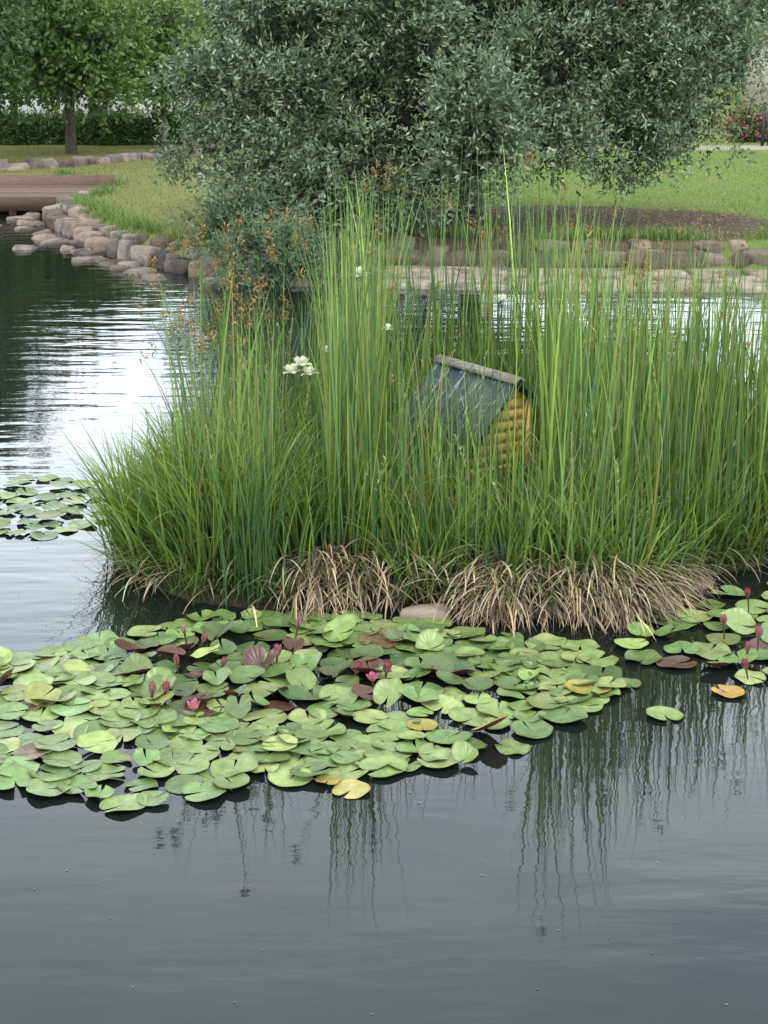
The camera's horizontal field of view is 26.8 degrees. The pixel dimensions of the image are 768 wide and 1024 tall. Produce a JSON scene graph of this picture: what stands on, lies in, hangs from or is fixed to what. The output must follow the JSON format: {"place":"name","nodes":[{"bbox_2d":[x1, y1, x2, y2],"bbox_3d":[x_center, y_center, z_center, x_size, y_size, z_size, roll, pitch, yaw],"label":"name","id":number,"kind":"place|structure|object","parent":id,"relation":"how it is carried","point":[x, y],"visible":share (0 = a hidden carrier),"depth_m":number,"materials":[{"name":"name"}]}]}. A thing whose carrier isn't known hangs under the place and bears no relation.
{"place":"outdoors","nodes":[
{"label":"outdoors","id":0,"kind":"place"},
{"bbox_2d":[0,211,767,1023],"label":"pond water","id":1,"kind":"structure","parent":0,"point":[460,893],"depth_m":5.95,"materials":[{"name":"grey liquid"}]},
{"bbox_2d":[0,474,108,540],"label":"water lily pads","id":2,"kind":"object","parent":1,"relation":"on","point":[26,506],"visible":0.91,"depth_m":10.14,"materials":[{"name":"green plant"}]},
{"bbox_2d":[149,681,155,697],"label":"water lily flower","id":3,"kind":"object","parent":1,"relation":"on","point":[152,687],"visible":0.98,"depth_m":7.15,"materials":[{"name":"pink plant"}]},
{"bbox_2d":[162,680,169,694],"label":"water lily flower","id":4,"kind":"object","parent":1,"relation":"on","point":[166,685],"visible":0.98,"depth_m":7.15,"materials":[{"name":"pink plant"}]},
{"bbox_2d":[173,653,179,673],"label":"water lily flower","id":5,"kind":"object","parent":1,"relation":"on","point":[176,659],"visible":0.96,"depth_m":7.47,"materials":[{"name":"pink plant"}]},
{"bbox_2d":[181,623,186,643],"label":"water lily flower","id":6,"kind":"object","parent":1,"relation":"on","point":[183,628],"visible":0.98,"depth_m":7.75,"materials":[{"name":"beige plant"}]},
{"bbox_2d":[187,698,199,711],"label":"water lily flower","id":7,"kind":"object","parent":1,"relation":"on","point":[194,703],"visible":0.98,"depth_m":7.00,"materials":[{"name":"pink plant"}]},
{"bbox_2d":[200,632,208,647],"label":"water lily flower","id":8,"kind":"object","parent":1,"relation":"on","point":[204,637],"visible":0.96,"depth_m":7.72,"materials":[{"name":"pink plant"}]},
{"bbox_2d":[221,656,226,667],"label":"water lily flower","id":9,"kind":"object","parent":1,"relation":"on","point":[223,661],"visible":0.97,"depth_m":7.47,"materials":[{"name":"pink plant"}]},
{"bbox_2d":[273,643,281,662],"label":"water lily flower","id":10,"kind":"object","parent":1,"relation":"on","point":[278,647],"visible":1,"depth_m":7.54,"materials":[{"name":"pink plant"}]},
{"bbox_2d":[23,681,568,798],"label":"water lily pads","id":11,"kind":"object","parent":1,"relation":"on","point":[35,691],"visible":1,"depth_m":6.55,"materials":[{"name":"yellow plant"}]},
{"bbox_2d":[295,616,301,637],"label":"water lily flower","id":12,"kind":"object","parent":1,"relation":"on","point":[298,621],"visible":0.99,"depth_m":7.87,"materials":[{"name":"pink plant"}]},
{"bbox_2d":[0,608,640,811],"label":"water lily pads","id":13,"kind":"object","parent":1,"relation":"on","point":[83,684],"visible":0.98,"depth_m":7.14,"materials":[{"name":"green plant"}]},
{"bbox_2d":[354,661,361,674],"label":"water lily flower","id":14,"kind":"object","parent":1,"relation":"on","point":[358,664],"visible":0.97,"depth_m":7.36,"materials":[{"name":"pink plant"}]},
{"bbox_2d":[366,671,377,688],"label":"water lily flower","id":15,"kind":"object","parent":1,"relation":"on","point":[372,677],"visible":0.94,"depth_m":7.29,"materials":[{"name":"pink plant"}]},
{"bbox_2d":[18,547,744,1013],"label":"floating leaf bits","id":16,"kind":"object","parent":1,"relation":"on","point":[180,821],"visible":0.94,"depth_m":6.06,"materials":[{"name":"plant"}]},
{"bbox_2d":[383,659,391,677],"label":"water lily flower","id":17,"kind":"object","parent":1,"relation":"on","point":[387,665],"visible":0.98,"depth_m":7.38,"materials":[{"name":"pink plant"}]},
{"bbox_2d":[614,582,767,719],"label":"water lily pads","id":18,"kind":"object","parent":1,"relation":"on","point":[740,619],"visible":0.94,"depth_m":7.85,"materials":[{"name":"green plant"}]},
{"bbox_2d":[720,613,726,638],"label":"water lily flower","id":19,"kind":"object","parent":1,"relation":"on","point":[723,619],"visible":1,"depth_m":7.87,"materials":[{"name":"pink plant"}]},
{"bbox_2d":[741,657,748,678],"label":"water lily flower","id":20,"kind":"object","parent":1,"relation":"on","point":[745,663],"visible":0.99,"depth_m":7.38,"materials":[{"name":"pink plant"}]},
{"bbox_2d":[744,587,750,611],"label":"water lily flower","id":21,"kind":"object","parent":1,"relation":"on","point":[747,592],"visible":1,"depth_m":8.23,"materials":[{"name":"pink plant"}]},
{"bbox_2d":[745,641,750,653],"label":"water lily flower","id":22,"kind":"object","parent":1,"relation":"on","point":[747,646],"visible":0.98,"depth_m":7.62,"materials":[{"name":"pink plant"}]},
{"bbox_2d":[755,625,762,649],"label":"water lily flower","id":23,"kind":"object","parent":1,"relation":"on","point":[758,631],"visible":0.99,"depth_m":7.74,"materials":[{"name":"pink plant"}]},
{"bbox_2d":[0,76,767,289],"bbox_3d":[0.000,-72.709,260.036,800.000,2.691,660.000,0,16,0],"label":"ground","id":24,"kind":"structure","parent":0,"point":[756,147],"depth_m":27.06,"materials":[{"name":"green plant"}]},
{"bbox_2d":[0,3,47,103],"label":"zelkova tree","id":25,"kind":"object","parent":24,"relation":"on","point":[8,93],"visible":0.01,"depth_m":42.86,"materials":[{"name":"green plant"}]},
{"bbox_2d":[3,5,52,115],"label":"zelkova tree","id":26,"kind":"object","parent":24,"relation":"on","point":[13,96],"depth_m":49.38,"materials":[{"name":"green plant"}]},
{"bbox_2d":[1,85,64,118],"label":"parked car","id":27,"kind":"object","parent":24,"relation":"on","point":[26,108],"visible":0.03,"depth_m":53.54,"materials":[{"name":"white paint"}]},
{"bbox_2d":[0,0,68,124],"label":"zelkova tree","id":28,"kind":"object","parent":24,"relation":"on","point":[9,32],"visible":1,"depth_m":33.86,"materials":[{"name":"green plant"}]},
{"bbox_2d":[0,175,114,214],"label":"boardwalk","id":29,"kind":"structure","parent":24,"relation":"on","point":[28,192],"depth_m":29.49,"materials":[{"name":"brown wood"}]},
{"bbox_2d":[2,0,157,154],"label":"zelkova tree","id":30,"kind":"object","parent":24,"relation":"on","point":[86,40],"visible":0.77,"depth_m":37.57,"materials":[{"name":"green plant"}]},
{"bbox_2d":[16,0,156,120],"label":"zelkova tree","id":31,"kind":"object","parent":24,"relation":"on","point":[117,1],"visible":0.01,"depth_m":47.26,"materials":[{"name":"green plant"}]},
{"bbox_2d":[0,144,214,170],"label":"stone edging","id":32,"kind":"object","parent":24,"relation":"on","point":[70,162],"visible":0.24,"depth_m":35.10,"materials":[{"name":"beige stone"}]},
{"bbox_2d":[74,71,204,116],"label":"parked van","id":33,"kind":"object","parent":24,"relation":"on","point":[141,106],"visible":0.07,"depth_m":52.51,"materials":[{"name":"white paint"}]},
{"bbox_2d":[0,106,306,145],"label":"clipped hedge","id":34,"kind":"object","parent":24,"relation":"on","point":[45,131],"visible":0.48,"depth_m":42.63,"materials":[{"name":"green plant"}]},
{"bbox_2d":[89,0,233,146],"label":"zelkova tree","id":35,"kind":"object","parent":24,"relation":"on","point":[158,45],"visible":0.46,"depth_m":40.41,"materials":[{"name":"green plant"}]},
{"bbox_2d":[6,184,329,284],"bbox_3d":[-4.840,-4.657,25.854,3.189,0.500,14.691,-7,17,-22],"label":"stone edging","id":36,"kind":"object","parent":24,"relation":"on","point":[97,243],"visible":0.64,"depth_m":22.43,"materials":[{"name":"grey stone"}]},
{"bbox_2d":[140,0,203,33],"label":"zelkova tree","id":37,"kind":"object","parent":24,"relation":"on","point":[144,3],"visible":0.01,"depth_m":52.48,"materials":[{"name":"green plant"}]},
{"bbox_2d":[150,0,321,114],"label":"zelkova tree","id":38,"kind":"object","parent":24,"relation":"on","point":[211,24],"visible":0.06,"depth_m":44.04,"materials":[{"name":"green plant"}]},
{"bbox_2d":[169,172,404,291],"bbox_3d":[-1.384,-3.265,19.904,3.165,1.768,2.189,14,21,39],"label":"willow shrub","id":39,"kind":"object","parent":24,"relation":"on","point":[282,261],"visible":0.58,"depth_m":19.50,"materials":[{"name":"green plant"}]},
{"bbox_2d":[43,166,767,253],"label":"bank grass","id":40,"kind":"structure","parent":24,"relation":"on","point":[131,221],"depth_m":21.92,"materials":[{"name":"green plant"}]},
{"bbox_2d":[137,0,767,269],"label":"silverberry tree","id":41,"kind":"object","parent":24,"relation":"on","point":[458,117],"visible":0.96,"depth_m":21.47,"materials":[{"name":"green plant"}]},
{"bbox_2d":[145,0,767,83],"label":"distant trees","id":42,"kind":"object","parent":24,"relation":"on","point":[728,65],"depth_m":84.71,"materials":[{"name":"green plant"}]},
{"bbox_2d":[289,266,766,292],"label":"stone ledge","id":43,"kind":"object","parent":24,"relation":"on","point":[750,274],"visible":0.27,"depth_m":19.77,"materials":[{"name":"grey stone"}]},
{"bbox_2d":[313,203,767,242],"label":"leaf litter","id":44,"kind":"object","parent":24,"relation":"on","point":[603,221],"visible":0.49,"depth_m":23.30,"materials":[{"name":"brown plant"}]},
{"bbox_2d":[327,235,767,270],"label":"stone wall","id":45,"kind":"structure","parent":24,"relation":"on","point":[418,255],"depth_m":20.74,"materials":[{"name":"grey stone"}]},
{"bbox_2d":[715,96,767,142],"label":"rose bushes","id":46,"kind":"object","parent":24,"relation":"on","point":[753,134],"visible":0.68,"depth_m":42.44,"materials":[{"name":"green plant"}]},
{"bbox_2d":[745,39,767,102],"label":"walls","id":47,"kind":"structure","parent":24,"relation":"on","point":[751,88],"depth_m":67.36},
{"bbox_2d":[754,0,767,62],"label":"zelkova tree","id":48,"kind":"object","parent":24,"relation":"on","point":[766,16],"visible":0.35,"depth_m":44.51,"materials":[{"name":"green plant"}]},
{"bbox_2d":[760,102,767,145],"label":"metal fence","id":49,"kind":"object","parent":24,"relation":"on","point":[763,129],"visible":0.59,"depth_m":40.87,"materials":[{"name":"black metal"}]},
{"bbox_2d":[0,142,767,245],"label":"lawn grass","id":50,"kind":"structure","parent":0,"point":[192,197],"depth_m":29.34,"materials":[{"name":"green plant"}]},
{"bbox_2d":[145,422,767,618],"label":"island soil","id":51,"kind":"structure","parent":0,"point":[218,601],"depth_m":8.52,"materials":[{"name":"brown soil"}]},
{"bbox_2d":[65,415,211,600],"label":"iris leaves","id":52,"kind":"object","parent":51,"relation":"on","point":[120,519],"visible":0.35,"depth_m":8.78,"materials":[{"name":"green plant"}]},
{"bbox_2d":[192,424,300,609],"bbox_3d":[-0.610,0.024,8.304,0.492,0.988,0.634,14,21,41],"label":"rush clump","id":53,"kind":"object","parent":51,"relation":"on","point":[255,554],"visible":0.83,"depth_m":8.30,"materials":[{"name":"green plant"}]},
{"bbox_2d":[282,363,301,433],"bbox_3d":[-0.511,-0.479,9.834,0.139,0.861,0.121,-18,17,-41],"label":"white iris","id":54,"kind":"object","parent":51,"relation":"on","point":[291,369],"visible":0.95,"depth_m":9.74,"materials":[{"name":"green plant"}]},
{"bbox_2d":[290,356,311,470],"bbox_3d":[-0.497,-0.497,9.817,0.148,0.905,0.128,3,9,19],"label":"white iris","id":55,"kind":"object","parent":51,"relation":"on","point":[301,361],"visible":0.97,"depth_m":9.74,"materials":[{"name":"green plant"}]},
{"bbox_2d":[301,365,318,435],"bbox_3d":[-0.408,-0.472,9.832,0.131,0.847,0.113,-16,16,-37],"label":"white iris","id":56,"kind":"object","parent":51,"relation":"on","point":[307,370],"visible":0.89,"depth_m":9.75,"materials":[{"name":"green plant"}]},
{"bbox_2d":[351,266,370,283],"bbox_3d":[-0.125,-1.085,11.204,0.121,1.261,0.140,-20,28,-34],"label":"white iris","id":57,"kind":"object","parent":51,"relation":"on","point":[359,269],"visible":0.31,"depth_m":10.95,"materials":[{"name":"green plant"}]},
{"bbox_2d":[380,323,390,400],"bbox_3d":[-0.022,-0.810,10.837,0.087,0.938,0.076,-5,23,-26],"label":"white iris","id":58,"kind":"object","parent":51,"relation":"on","point":[388,325],"visible":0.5,"depth_m":10.69,"materials":[{"name":"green plant"}]},
{"bbox_2d":[130,295,656,585],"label":"grass panicles","id":59,"kind":"object","parent":51,"relation":"on","point":[460,449],"depth_m":9.08,"materials":[{"name":"plant"}]},
{"bbox_2d":[22,371,767,604],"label":"sedge tussock","id":60,"kind":"object","parent":51,"relation":"on","point":[202,529],"visible":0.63,"depth_m":8.59,"materials":[{"name":"green plant"}]},
{"bbox_2d":[69,520,767,638],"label":"dry grass skirt","id":61,"kind":"object","parent":51,"relation":"on","point":[657,595],"visible":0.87,"depth_m":8.22,"materials":[{"name":"plant"}]},
{"bbox_2d":[74,505,767,617],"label":"overhanging grass","id":62,"kind":"structure","parent":51,"relation":"on","point":[217,576],"depth_m":8.39,"materials":[{"name":"beige plant"}]},
{"bbox_2d":[129,321,767,606],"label":"sedge grass","id":63,"kind":"structure","parent":51,"relation":"on","point":[455,477],"depth_m":8.70,"materials":[{"name":"green plant"}]},
{"bbox_2d":[134,169,767,503],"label":"tasselled rush","id":64,"kind":"object","parent":51,"relation":"on","point":[222,335],"visible":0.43,"depth_m":9.83,"materials":[{"name":"plant"}]},
{"bbox_2d":[127,147,767,376],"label":"rush tassels","id":65,"kind":"object","parent":64,"relation":"attached to","point":[229,281],"visible":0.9,"depth_m":9.66,"materials":[{"name":"plant"}]},
{"bbox_2d":[385,362,518,472],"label":"roof slope","id":66,"kind":"structure","parent":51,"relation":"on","point":[456,376],"depth_m":10.44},
{"bbox_2d":[434,354,525,384],"bbox_3d":[0.615,-0.933,10.520,0.089,0.047,0.930,-10,19,-31],"label":"ridge cap","id":67,"kind":"object","parent":66,"relation":"on","point":[458,364],"visible":0.71,"depth_m":10.46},
{"bbox_2d":[137,317,767,597],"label":"dead stalks","id":68,"kind":"object","parent":51,"relation":"on","point":[531,434],"visible":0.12,"depth_m":9.38,"materials":[{"name":"plant"}]},
{"bbox_2d":[146,126,767,586],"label":"bulrush","id":69,"kind":"object","parent":51,"relation":"on","point":[350,400],"visible":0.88,"depth_m":8.93,"materials":[{"name":"green plant"}]},
{"bbox_2d":[452,392,512,478],"bbox_3d":[0.610,-0.473,10.089,0.466,0.522,0.011,-10,19,-31],"label":"barge board","id":70,"kind":"object","parent":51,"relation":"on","point":[498,411],"visible":0.29,"depth_m":10.11,"materials":[{"name":"brown wood"}]},
{"bbox_2d":[461,400,530,471],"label":"corner posts and floor","id":71,"kind":"object","parent":51,"relation":"on","point":[527,425],"visible":0.07,"depth_m":10.33,"materials":[{"name":"brown wood"}]},
{"bbox_2d":[467,389,525,476],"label":"clapboard walls","id":72,"kind":"structure","parent":71,"relation":"on","point":[519,398],"depth_m":10.27,"materials":[{"name":"wood"}]},
{"bbox_2d":[517,381,535,398],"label":"roof back slope","id":73,"kind":"structure","parent":72,"relation":"on","point":[520,386],"depth_m":10.23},
{"bbox_2d":[494,294,508,371],"bbox_3d":[0.835,-0.963,11.117,0.131,1.077,0.113,-6,10,-10],"label":"white iris","id":74,"kind":"object","parent":51,"relation":"on","point":[501,298],"visible":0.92,"depth_m":11.04,"materials":[{"name":"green plant"}]},
{"bbox_2d":[399,574,713,618],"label":"island stones","id":75,"kind":"object","parent":51,"relation":"on","point":[423,611],"visible":0.67,"depth_m":8.18,"materials":[{"name":"beige stone"}]}
]}

